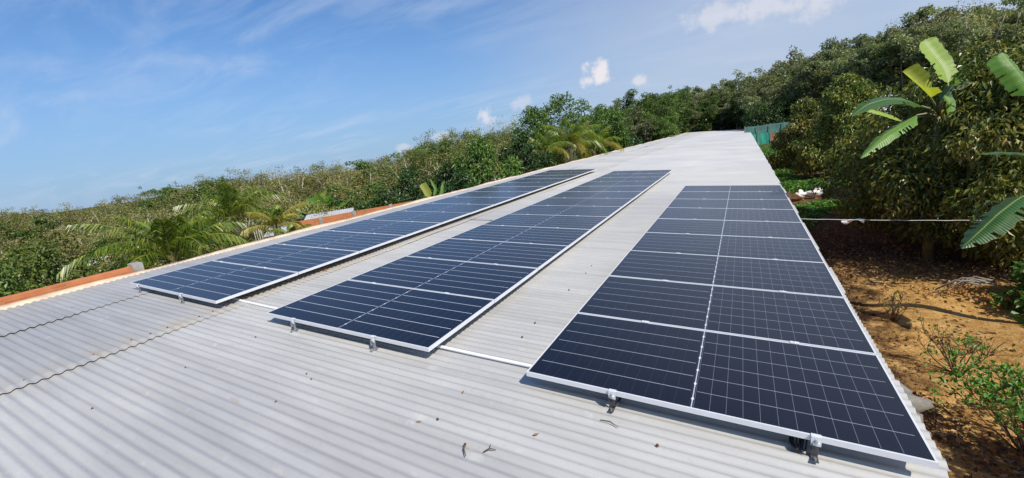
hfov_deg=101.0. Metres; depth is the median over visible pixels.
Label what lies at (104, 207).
scrub tree
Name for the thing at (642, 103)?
rubber tree
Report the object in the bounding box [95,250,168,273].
bush
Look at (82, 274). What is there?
bush
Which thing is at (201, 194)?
scrub tree
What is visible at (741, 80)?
rubber tree
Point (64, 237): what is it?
scrub tree
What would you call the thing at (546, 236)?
solar panel
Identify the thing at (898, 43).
rubber tree
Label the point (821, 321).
solar panel
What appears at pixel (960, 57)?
durian tree
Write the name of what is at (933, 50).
banana plant
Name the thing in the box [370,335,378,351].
mounting bracket
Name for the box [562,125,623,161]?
coconut palm
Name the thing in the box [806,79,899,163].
durian tree
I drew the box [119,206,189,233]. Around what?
scrub tree
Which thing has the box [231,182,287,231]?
scrub tree
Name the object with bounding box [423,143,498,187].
scrub tree
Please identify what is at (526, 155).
broadleaf tree
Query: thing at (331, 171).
scrub tree
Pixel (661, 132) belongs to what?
rubber tree
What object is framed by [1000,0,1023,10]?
rubber tree
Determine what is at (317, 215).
hut
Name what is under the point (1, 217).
scrub tree
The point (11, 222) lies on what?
scrub tree
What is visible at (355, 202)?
scrub tree
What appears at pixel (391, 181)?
scrub tree
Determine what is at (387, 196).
bush
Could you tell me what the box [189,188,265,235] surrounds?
scrub tree
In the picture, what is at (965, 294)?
earth clods
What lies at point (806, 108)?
durian tree
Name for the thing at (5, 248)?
scrub tree
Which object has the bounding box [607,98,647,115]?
rubber tree
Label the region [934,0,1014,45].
rubber tree
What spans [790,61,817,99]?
rubber tree
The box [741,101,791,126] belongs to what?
broadleaf tree
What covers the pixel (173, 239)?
coconut palm
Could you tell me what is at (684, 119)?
rubber tree
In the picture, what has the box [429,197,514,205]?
solar panel
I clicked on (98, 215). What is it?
scrub tree
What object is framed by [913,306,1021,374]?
shrub
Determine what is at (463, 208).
solar panel
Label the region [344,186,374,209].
scrub tree
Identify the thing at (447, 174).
broadleaf tree
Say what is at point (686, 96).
rubber tree
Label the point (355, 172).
scrub tree
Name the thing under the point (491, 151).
scrub tree
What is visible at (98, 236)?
scrub tree
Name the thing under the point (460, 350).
conduit
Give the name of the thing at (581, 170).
solar panel
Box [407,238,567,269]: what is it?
solar panel
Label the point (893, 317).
shrub
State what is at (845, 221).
rag
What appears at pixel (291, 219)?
scrub tree
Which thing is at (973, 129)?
durian tree
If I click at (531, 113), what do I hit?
broadleaf tree
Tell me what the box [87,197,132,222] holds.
scrub tree
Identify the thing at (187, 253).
scrub tree
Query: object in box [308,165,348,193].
scrub tree
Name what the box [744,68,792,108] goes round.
rubber tree
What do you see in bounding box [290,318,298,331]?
mounting bracket
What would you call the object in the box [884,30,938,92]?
rubber tree
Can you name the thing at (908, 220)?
wire
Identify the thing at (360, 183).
broadleaf tree
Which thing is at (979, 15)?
rubber tree
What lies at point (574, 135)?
coconut palm
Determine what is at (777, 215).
solar panel
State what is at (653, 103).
rubber tree
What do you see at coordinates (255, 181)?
scrub tree
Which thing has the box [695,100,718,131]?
rubber tree
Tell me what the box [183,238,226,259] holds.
bush
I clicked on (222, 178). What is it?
scrub tree
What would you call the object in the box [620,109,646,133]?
rubber tree
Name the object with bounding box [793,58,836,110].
rubber tree
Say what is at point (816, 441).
mounting bracket
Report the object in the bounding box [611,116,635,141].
rubber tree
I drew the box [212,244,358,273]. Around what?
solar panel
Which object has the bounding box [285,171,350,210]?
scrub tree
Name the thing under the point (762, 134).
net fence
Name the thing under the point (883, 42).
rubber tree
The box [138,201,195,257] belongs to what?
scrub tree
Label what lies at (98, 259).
hut
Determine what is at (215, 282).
solar panel
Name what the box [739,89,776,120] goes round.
rubber tree
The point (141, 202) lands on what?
scrub tree
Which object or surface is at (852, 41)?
rubber tree
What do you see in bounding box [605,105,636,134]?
rubber tree
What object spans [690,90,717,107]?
rubber tree
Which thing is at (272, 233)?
hut
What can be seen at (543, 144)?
coconut palm
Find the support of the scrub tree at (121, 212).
on the ground at (904, 364)
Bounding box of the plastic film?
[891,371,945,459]
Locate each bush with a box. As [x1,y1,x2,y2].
[0,238,89,296]
[0,263,45,296]
[6,226,114,284]
[48,261,106,285]
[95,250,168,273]
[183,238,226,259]
[231,229,261,245]
[356,189,405,210]
[444,166,480,193]
[614,133,643,147]
[683,109,711,132]
[694,107,724,131]
[713,108,745,129]
[988,258,1023,312]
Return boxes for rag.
[841,219,864,223]
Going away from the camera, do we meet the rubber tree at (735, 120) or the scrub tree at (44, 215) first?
the scrub tree at (44, 215)
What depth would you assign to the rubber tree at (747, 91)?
69.22 m
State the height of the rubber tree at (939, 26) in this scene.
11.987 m
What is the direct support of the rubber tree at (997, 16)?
on the ground at (904, 364)
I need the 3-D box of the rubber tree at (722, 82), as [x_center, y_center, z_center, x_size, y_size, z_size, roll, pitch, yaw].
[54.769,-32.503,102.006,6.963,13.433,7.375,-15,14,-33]
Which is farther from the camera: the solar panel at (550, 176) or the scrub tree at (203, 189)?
the scrub tree at (203, 189)
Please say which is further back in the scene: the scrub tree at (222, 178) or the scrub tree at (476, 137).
the scrub tree at (476, 137)
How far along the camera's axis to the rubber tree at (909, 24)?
60.85 m
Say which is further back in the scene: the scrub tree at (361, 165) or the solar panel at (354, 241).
the scrub tree at (361, 165)
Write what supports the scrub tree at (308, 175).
on the ground at (904, 364)
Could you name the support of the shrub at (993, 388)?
on the ground at (904, 364)
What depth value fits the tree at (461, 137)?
34.86 m
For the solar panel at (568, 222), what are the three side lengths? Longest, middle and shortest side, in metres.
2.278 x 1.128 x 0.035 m
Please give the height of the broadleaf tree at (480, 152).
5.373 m
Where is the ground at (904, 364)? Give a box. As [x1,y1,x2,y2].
[0,120,1023,477]
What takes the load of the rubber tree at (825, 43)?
on the ground at (904, 364)
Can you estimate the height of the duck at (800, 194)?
0.444 m
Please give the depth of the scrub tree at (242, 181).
47.91 m
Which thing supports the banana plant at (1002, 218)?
on the ground at (904, 364)
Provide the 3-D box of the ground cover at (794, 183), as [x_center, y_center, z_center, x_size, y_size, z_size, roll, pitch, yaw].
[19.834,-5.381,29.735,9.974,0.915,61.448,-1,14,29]
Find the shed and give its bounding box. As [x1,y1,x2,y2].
[0,129,950,477]
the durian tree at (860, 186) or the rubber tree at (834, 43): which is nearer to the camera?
the durian tree at (860, 186)
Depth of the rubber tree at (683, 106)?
82.55 m
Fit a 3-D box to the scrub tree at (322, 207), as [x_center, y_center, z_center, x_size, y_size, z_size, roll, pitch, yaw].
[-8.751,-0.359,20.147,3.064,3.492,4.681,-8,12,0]
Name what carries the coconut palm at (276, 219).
on the ground at (904, 364)
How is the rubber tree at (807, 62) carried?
on the ground at (904, 364)
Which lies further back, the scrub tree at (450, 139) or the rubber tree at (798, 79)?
the rubber tree at (798, 79)
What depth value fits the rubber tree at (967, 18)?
45.59 m
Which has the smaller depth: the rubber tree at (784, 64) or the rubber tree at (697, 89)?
the rubber tree at (784, 64)
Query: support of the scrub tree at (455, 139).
on the ground at (904, 364)
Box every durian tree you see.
[765,95,836,171]
[792,71,879,177]
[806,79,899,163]
[808,35,1023,269]
[819,86,949,222]
[902,49,1023,266]
[911,42,1003,180]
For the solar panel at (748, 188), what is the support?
on the shed
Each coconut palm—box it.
[55,207,250,282]
[172,183,287,243]
[237,202,307,241]
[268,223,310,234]
[527,132,575,159]
[531,114,607,161]
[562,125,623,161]
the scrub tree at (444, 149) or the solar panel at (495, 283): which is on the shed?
the solar panel at (495, 283)
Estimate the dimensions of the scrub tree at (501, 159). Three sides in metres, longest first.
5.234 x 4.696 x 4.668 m
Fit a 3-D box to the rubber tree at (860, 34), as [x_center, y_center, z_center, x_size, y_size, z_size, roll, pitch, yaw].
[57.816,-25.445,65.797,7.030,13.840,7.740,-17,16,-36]
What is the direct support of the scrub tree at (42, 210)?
on the ground at (904, 364)
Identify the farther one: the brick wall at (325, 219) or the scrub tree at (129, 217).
the scrub tree at (129, 217)
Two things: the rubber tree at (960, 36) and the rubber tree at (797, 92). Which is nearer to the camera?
the rubber tree at (960, 36)
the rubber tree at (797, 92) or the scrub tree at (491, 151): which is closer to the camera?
the scrub tree at (491, 151)
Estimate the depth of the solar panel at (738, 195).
9.83 m
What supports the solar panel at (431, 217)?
on the shed
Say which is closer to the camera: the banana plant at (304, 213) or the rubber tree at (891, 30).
the banana plant at (304, 213)
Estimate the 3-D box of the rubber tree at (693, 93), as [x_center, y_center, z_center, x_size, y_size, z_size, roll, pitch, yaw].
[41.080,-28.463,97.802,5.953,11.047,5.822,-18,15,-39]
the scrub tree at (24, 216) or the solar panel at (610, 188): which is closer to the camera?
the solar panel at (610, 188)
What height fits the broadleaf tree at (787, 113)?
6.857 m
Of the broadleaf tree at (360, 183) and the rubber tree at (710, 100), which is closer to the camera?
the broadleaf tree at (360, 183)
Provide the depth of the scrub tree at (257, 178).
49.92 m
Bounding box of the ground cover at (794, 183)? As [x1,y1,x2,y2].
[760,144,1023,394]
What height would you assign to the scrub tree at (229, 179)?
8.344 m
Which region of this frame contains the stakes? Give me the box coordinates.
[253,229,262,240]
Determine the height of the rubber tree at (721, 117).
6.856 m
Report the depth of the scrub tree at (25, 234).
30.51 m
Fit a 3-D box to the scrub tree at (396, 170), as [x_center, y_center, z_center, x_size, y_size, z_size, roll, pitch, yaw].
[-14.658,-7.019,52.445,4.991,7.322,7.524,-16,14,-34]
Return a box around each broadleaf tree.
[336,174,386,210]
[387,165,437,202]
[427,158,466,196]
[450,134,525,190]
[494,105,572,171]
[498,129,553,174]
[529,91,610,165]
[580,106,632,156]
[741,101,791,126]
[762,98,799,123]
[782,94,820,121]
[1011,45,1023,59]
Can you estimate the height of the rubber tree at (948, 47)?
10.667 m
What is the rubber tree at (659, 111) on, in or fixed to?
on the ground at (904, 364)
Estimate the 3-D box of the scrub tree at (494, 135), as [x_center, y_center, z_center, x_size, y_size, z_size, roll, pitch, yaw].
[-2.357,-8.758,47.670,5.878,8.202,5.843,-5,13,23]
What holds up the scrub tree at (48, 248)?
on the ground at (904, 364)
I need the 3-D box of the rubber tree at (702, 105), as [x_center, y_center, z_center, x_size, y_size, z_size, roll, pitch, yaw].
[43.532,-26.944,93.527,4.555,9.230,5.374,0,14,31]
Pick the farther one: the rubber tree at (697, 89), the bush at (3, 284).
the rubber tree at (697, 89)
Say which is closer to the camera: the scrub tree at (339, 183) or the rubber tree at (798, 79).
the scrub tree at (339, 183)
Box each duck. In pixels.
[795,189,806,199]
[806,188,822,197]
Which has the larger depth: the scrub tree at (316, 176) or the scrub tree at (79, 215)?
the scrub tree at (79, 215)
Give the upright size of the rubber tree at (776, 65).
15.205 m
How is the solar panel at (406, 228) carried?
on the shed
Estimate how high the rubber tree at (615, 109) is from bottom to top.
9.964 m
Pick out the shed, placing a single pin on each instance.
(118, 377)
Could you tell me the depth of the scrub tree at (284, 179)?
49.79 m
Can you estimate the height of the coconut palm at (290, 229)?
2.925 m
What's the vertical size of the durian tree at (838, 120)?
5.894 m
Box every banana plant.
[296,191,347,218]
[420,179,443,196]
[852,37,970,261]
[960,52,1023,248]
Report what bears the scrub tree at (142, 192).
on the ground at (904, 364)
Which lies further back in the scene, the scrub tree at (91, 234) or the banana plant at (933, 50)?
the scrub tree at (91, 234)
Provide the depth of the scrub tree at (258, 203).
26.24 m
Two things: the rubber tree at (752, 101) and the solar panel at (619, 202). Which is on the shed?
the solar panel at (619, 202)
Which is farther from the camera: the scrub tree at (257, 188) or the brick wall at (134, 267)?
the scrub tree at (257, 188)
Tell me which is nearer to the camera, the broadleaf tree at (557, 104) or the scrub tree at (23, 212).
the broadleaf tree at (557, 104)
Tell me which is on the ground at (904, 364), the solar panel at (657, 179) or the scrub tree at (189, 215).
the scrub tree at (189, 215)
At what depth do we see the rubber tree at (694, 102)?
92.17 m
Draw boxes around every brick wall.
[0,262,143,304]
[289,201,411,229]
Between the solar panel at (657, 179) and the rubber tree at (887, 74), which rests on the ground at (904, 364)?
the rubber tree at (887, 74)
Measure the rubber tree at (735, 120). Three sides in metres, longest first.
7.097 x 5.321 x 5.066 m
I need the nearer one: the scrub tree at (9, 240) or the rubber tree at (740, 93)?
the scrub tree at (9, 240)
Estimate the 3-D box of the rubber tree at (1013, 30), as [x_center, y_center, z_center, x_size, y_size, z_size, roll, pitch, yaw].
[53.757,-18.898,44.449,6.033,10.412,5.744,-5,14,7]
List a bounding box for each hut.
[57,256,110,279]
[264,225,287,238]
[304,208,353,219]
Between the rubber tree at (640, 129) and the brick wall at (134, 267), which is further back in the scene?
the rubber tree at (640, 129)
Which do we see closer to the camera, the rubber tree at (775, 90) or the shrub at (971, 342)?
the shrub at (971, 342)
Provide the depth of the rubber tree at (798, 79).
67.67 m
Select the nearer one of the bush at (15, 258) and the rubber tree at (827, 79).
the bush at (15, 258)
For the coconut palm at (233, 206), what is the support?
on the ground at (904, 364)
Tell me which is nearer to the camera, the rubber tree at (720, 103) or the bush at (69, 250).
the bush at (69, 250)
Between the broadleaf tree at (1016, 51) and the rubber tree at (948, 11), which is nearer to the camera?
the broadleaf tree at (1016, 51)
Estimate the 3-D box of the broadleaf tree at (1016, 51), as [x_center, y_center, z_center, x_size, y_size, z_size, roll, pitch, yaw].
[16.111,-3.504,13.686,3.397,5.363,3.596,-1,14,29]
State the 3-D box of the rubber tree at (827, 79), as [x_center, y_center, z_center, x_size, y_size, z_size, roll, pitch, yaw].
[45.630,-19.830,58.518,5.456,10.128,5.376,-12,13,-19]
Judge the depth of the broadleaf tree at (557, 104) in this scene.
35.68 m
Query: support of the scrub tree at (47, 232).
on the ground at (904, 364)
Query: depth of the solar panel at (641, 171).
16.23 m
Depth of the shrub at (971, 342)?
6.25 m
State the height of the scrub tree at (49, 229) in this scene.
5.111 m
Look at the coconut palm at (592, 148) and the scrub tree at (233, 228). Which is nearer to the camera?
the scrub tree at (233, 228)
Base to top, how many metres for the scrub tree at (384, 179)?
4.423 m
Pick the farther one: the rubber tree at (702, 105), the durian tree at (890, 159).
the rubber tree at (702, 105)
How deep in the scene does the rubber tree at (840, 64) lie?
52.32 m
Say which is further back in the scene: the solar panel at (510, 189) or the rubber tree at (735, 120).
the rubber tree at (735, 120)
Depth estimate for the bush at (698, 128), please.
89.02 m
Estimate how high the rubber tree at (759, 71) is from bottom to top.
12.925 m
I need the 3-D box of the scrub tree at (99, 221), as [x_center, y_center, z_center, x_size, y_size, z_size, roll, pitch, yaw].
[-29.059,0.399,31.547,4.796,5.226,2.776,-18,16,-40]
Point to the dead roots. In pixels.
(973, 280)
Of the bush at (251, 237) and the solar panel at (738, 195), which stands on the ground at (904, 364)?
the bush at (251, 237)
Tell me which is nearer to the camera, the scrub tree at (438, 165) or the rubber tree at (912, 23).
the scrub tree at (438, 165)
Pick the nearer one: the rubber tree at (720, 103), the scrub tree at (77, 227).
the scrub tree at (77, 227)
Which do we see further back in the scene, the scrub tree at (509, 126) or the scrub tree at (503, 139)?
the scrub tree at (509, 126)
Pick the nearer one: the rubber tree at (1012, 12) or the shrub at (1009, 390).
the shrub at (1009, 390)
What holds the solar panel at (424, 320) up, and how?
on the mounting bracket at (292, 323)
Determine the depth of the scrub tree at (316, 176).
38.46 m
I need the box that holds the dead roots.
[935,276,995,292]
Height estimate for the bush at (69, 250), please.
4.204 m
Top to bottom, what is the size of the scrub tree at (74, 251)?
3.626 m
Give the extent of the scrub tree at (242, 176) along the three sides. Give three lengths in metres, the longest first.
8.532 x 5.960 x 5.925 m
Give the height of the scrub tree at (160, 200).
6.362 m
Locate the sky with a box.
[0,0,1019,214]
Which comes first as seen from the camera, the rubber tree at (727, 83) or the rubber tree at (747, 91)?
the rubber tree at (747, 91)
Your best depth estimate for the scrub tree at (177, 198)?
37.47 m
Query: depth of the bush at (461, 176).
20.42 m
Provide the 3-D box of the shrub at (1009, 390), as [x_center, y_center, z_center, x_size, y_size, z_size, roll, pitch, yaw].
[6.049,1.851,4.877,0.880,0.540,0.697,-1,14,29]
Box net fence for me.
[744,121,789,144]
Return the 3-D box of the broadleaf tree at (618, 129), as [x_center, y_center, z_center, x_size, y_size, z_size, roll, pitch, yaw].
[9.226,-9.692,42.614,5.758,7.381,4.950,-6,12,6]
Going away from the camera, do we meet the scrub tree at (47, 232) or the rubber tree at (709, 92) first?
the scrub tree at (47, 232)
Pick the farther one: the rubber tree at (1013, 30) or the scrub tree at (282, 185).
the scrub tree at (282, 185)
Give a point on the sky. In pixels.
(100, 99)
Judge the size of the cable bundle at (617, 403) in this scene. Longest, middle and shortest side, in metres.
0.145 x 0.085 x 0.065 m
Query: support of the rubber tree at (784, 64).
on the ground at (904, 364)
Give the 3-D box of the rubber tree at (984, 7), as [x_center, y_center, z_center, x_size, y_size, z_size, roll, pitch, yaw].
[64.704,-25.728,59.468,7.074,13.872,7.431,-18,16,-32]
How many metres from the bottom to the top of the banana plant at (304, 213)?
3.694 m
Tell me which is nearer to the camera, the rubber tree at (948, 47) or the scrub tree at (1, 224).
the scrub tree at (1, 224)
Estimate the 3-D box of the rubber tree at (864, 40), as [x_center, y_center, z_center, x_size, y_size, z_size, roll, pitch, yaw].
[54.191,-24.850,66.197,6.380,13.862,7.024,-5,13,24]
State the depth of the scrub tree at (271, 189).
39.77 m
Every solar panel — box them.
[130,261,297,303]
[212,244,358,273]
[266,280,493,351]
[276,231,404,252]
[325,220,440,236]
[348,256,537,302]
[365,211,469,223]
[399,203,493,213]
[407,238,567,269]
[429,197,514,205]
[450,225,590,247]
[451,192,531,197]
[470,186,545,191]
[482,214,607,230]
[488,182,558,186]
[503,178,569,182]
[510,205,621,217]
[518,175,579,178]
[526,313,938,468]
[529,172,588,175]
[532,198,632,207]
[541,169,596,172]
[549,192,642,199]
[564,186,650,191]
[577,276,876,354]
[578,181,656,185]
[588,177,662,181]
[598,173,667,177]
[608,170,672,173]
[609,250,844,297]
[631,232,824,262]
[646,219,810,238]
[657,207,801,222]
[667,199,794,209]
[674,192,788,199]
[680,185,783,191]
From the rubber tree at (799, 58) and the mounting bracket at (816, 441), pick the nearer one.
the mounting bracket at (816, 441)
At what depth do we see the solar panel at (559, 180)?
15.86 m
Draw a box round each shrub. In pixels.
[873,287,917,321]
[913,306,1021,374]
[916,334,1023,454]
[961,331,988,353]
[999,368,1023,401]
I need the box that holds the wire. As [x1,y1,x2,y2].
[812,219,983,220]
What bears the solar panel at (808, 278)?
on the shed
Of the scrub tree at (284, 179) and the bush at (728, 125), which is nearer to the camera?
the scrub tree at (284, 179)
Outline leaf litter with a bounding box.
[810,215,1023,477]
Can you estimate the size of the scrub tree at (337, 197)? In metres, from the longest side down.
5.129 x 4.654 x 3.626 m
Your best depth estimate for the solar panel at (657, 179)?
14.32 m
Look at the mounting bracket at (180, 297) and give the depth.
5.55 m
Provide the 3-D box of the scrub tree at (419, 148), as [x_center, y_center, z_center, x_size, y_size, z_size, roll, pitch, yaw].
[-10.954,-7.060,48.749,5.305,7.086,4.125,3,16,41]
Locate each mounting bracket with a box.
[178,293,184,303]
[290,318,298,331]
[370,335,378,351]
[608,388,615,412]
[809,433,821,463]
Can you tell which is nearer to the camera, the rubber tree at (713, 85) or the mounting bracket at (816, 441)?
the mounting bracket at (816, 441)
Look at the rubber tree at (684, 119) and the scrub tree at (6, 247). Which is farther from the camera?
the rubber tree at (684, 119)
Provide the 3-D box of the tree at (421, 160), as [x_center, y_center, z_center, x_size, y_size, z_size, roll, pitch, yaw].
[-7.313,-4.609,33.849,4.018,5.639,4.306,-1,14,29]
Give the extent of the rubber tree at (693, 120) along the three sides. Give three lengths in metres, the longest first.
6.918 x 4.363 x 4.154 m
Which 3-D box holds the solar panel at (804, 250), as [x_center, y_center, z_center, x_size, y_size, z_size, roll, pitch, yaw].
[2.966,0.101,6.019,2.278,0.035,1.128,3,16,28]
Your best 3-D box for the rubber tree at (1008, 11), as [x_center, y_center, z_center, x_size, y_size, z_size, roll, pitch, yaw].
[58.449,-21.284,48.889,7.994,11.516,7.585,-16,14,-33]
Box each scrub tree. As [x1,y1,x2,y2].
[0,205,46,220]
[0,207,35,238]
[0,216,61,265]
[0,218,32,245]
[0,220,18,238]
[0,230,19,261]
[0,235,49,270]
[0,235,113,288]
[0,239,17,266]
[2,214,28,242]
[4,212,64,239]
[5,209,62,226]
[19,209,39,228]
[24,223,88,260]
[25,203,104,238]
[25,233,118,277]
[26,221,67,231]
[29,221,102,242]
[31,208,64,230]
[34,220,140,258]
[54,216,107,240]
[62,208,105,229]
[65,230,157,277]
[68,204,122,223]
[70,213,145,240]
[86,199,124,213]
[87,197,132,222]
[91,193,159,220]
[95,203,156,225]
[105,201,163,241]
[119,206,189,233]
[127,191,177,214]
[134,191,178,220]
[138,184,178,217]
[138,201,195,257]
[142,214,221,263]
[148,190,178,207]
[150,180,211,223]
[157,185,238,237]
[170,200,241,247]
[173,176,228,200]
[180,184,242,244]
[182,179,270,203]
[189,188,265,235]
[194,168,245,191]
[196,207,263,250]
[208,177,272,230]
[221,168,255,191]
[228,187,298,236]
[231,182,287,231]
[234,173,290,202]
[237,178,294,222]
[245,203,303,241]
[247,172,293,205]
[252,192,320,222]
[257,165,318,212]
[265,169,311,194]
[265,186,312,213]
[268,175,291,201]
[279,164,339,204]
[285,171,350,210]
[286,197,353,216]
[292,191,358,211]
[293,160,324,191]
[297,165,353,191]
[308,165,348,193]
[321,164,349,193]
[322,172,378,200]
[322,179,399,209]
[326,164,354,194]
[334,159,378,176]
[336,163,394,192]
[344,152,402,185]
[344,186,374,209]
[356,174,438,200]
[358,156,393,179]
[366,154,402,184]
[369,171,402,193]
[376,154,432,185]
[389,150,435,189]
[392,147,429,183]
[402,138,459,194]
[413,128,439,161]
[417,141,434,159]
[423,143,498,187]
[430,132,466,160]
[437,129,478,159]
[441,132,471,156]
[457,138,507,182]
[463,132,499,181]
[467,126,513,179]
[479,112,525,138]
[491,138,534,178]
[494,129,517,147]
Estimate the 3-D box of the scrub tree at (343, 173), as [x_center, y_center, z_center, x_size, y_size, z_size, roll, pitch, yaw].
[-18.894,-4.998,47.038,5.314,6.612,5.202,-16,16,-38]
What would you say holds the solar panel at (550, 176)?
on the shed
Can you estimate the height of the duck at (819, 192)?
0.444 m
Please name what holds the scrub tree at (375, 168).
on the ground at (904, 364)
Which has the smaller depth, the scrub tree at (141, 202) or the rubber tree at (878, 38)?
the scrub tree at (141, 202)
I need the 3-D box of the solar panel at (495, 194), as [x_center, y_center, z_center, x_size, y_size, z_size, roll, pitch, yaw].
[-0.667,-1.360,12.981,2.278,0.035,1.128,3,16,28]
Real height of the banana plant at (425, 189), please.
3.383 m
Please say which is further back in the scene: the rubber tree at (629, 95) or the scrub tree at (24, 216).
the rubber tree at (629, 95)
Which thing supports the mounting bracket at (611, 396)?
attached to the shed
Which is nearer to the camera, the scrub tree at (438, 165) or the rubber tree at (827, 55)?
the scrub tree at (438, 165)
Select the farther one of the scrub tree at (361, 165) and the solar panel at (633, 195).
the scrub tree at (361, 165)
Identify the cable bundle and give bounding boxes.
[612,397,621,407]
[789,436,807,452]
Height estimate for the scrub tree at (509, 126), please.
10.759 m
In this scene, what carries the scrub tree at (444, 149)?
on the ground at (904, 364)
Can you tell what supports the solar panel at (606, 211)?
on the shed
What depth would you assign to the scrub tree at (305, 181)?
39.77 m
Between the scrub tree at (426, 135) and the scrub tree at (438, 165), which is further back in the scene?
the scrub tree at (426, 135)
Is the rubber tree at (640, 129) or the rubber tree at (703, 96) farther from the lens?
the rubber tree at (703, 96)
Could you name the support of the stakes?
on the ground at (904, 364)
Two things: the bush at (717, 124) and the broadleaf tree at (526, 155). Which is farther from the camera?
the bush at (717, 124)
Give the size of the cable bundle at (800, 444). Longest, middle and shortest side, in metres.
0.145 x 0.091 x 0.085 m
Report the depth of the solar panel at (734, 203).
8.87 m
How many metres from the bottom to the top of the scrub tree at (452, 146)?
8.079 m
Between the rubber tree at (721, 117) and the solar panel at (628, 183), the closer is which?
the solar panel at (628, 183)
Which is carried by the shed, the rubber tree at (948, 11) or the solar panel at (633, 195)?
the solar panel at (633, 195)
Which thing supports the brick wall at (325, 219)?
on the ground at (904, 364)
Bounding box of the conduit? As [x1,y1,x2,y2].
[231,298,531,367]
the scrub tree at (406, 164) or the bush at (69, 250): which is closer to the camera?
the bush at (69, 250)
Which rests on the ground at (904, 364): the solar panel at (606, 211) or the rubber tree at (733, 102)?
the rubber tree at (733, 102)
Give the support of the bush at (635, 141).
on the ground at (904, 364)
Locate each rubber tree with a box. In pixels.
[589,104,625,116]
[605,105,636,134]
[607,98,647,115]
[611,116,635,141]
[620,98,658,139]
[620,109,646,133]
[622,88,664,132]
[624,118,658,143]
[634,93,676,140]
[635,98,672,141]
[642,112,678,139]
[645,92,686,136]
[664,85,694,134]
[675,85,690,114]
[675,106,692,134]
[679,92,704,124]
[684,90,700,107]
[684,108,700,130]
[685,96,719,113]
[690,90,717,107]
[691,86,712,98]
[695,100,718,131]
[697,95,718,125]
[700,83,720,104]
[703,86,733,102]
[708,103,731,130]
[713,82,735,89]
[714,95,730,123]
[718,75,751,90]
[721,105,745,129]
[726,94,748,125]
[730,81,765,120]
[731,67,788,113]
[735,75,783,124]
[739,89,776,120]
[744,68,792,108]
[750,74,801,118]
[753,59,794,115]
[770,45,800,73]
[772,74,825,109]
[773,56,825,76]
[777,72,805,104]
[789,45,832,68]
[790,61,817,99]
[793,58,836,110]
[801,59,835,99]
[812,47,850,93]
[816,35,857,54]
[817,57,854,107]
[824,38,860,60]
[828,36,921,95]
[830,44,884,87]
[832,34,873,58]
[844,43,901,96]
[848,14,939,43]
[852,33,868,47]
[862,31,908,81]
[863,30,905,96]
[872,32,928,93]
[875,25,924,78]
[883,13,949,33]
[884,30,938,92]
[897,25,962,86]
[899,3,958,31]
[899,19,992,69]
[901,14,927,32]
[901,21,949,73]
[911,13,992,60]
[928,7,1008,44]
[930,3,1020,50]
[931,6,985,23]
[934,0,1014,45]
[948,2,1023,49]
[964,3,1023,51]
[966,3,1000,13]
[971,7,1023,47]
[978,8,1022,42]
[999,8,1023,53]
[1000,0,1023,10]
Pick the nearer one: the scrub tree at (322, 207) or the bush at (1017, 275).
the bush at (1017, 275)
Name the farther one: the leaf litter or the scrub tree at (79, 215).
the scrub tree at (79, 215)
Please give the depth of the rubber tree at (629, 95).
70.13 m
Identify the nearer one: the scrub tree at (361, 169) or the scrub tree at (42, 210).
the scrub tree at (361, 169)
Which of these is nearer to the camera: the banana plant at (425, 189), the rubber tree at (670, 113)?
the banana plant at (425, 189)
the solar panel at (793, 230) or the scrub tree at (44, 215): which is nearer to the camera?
the solar panel at (793, 230)
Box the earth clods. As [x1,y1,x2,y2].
[853,279,1023,471]
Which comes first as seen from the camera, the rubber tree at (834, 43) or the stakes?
the stakes
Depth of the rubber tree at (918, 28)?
51.62 m
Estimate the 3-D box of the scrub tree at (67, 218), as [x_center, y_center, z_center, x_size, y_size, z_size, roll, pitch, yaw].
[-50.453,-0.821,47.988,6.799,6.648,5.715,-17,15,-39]
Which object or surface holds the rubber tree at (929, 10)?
on the ground at (904, 364)
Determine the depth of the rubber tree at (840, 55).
58.59 m
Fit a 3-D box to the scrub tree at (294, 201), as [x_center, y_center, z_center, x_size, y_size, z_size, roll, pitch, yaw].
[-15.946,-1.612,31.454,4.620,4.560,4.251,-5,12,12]
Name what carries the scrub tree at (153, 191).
on the ground at (904, 364)
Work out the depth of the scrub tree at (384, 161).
37.01 m
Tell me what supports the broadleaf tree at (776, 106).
on the ground at (904, 364)
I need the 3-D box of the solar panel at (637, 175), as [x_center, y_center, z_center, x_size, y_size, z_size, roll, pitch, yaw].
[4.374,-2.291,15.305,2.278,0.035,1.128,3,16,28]
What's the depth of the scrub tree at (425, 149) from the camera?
50.97 m
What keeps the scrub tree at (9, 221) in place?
on the ground at (904, 364)
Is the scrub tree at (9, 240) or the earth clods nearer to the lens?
the earth clods
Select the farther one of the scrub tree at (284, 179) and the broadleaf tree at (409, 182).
the scrub tree at (284, 179)
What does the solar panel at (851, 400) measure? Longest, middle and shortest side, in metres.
2.278 x 1.128 x 0.037 m
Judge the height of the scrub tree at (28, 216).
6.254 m
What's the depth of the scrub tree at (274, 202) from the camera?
25.15 m
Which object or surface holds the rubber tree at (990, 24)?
on the ground at (904, 364)
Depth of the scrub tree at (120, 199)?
46.88 m
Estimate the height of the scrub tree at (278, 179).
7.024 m
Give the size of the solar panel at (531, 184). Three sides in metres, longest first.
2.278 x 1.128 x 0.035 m
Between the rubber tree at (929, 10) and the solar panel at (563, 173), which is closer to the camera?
the solar panel at (563, 173)

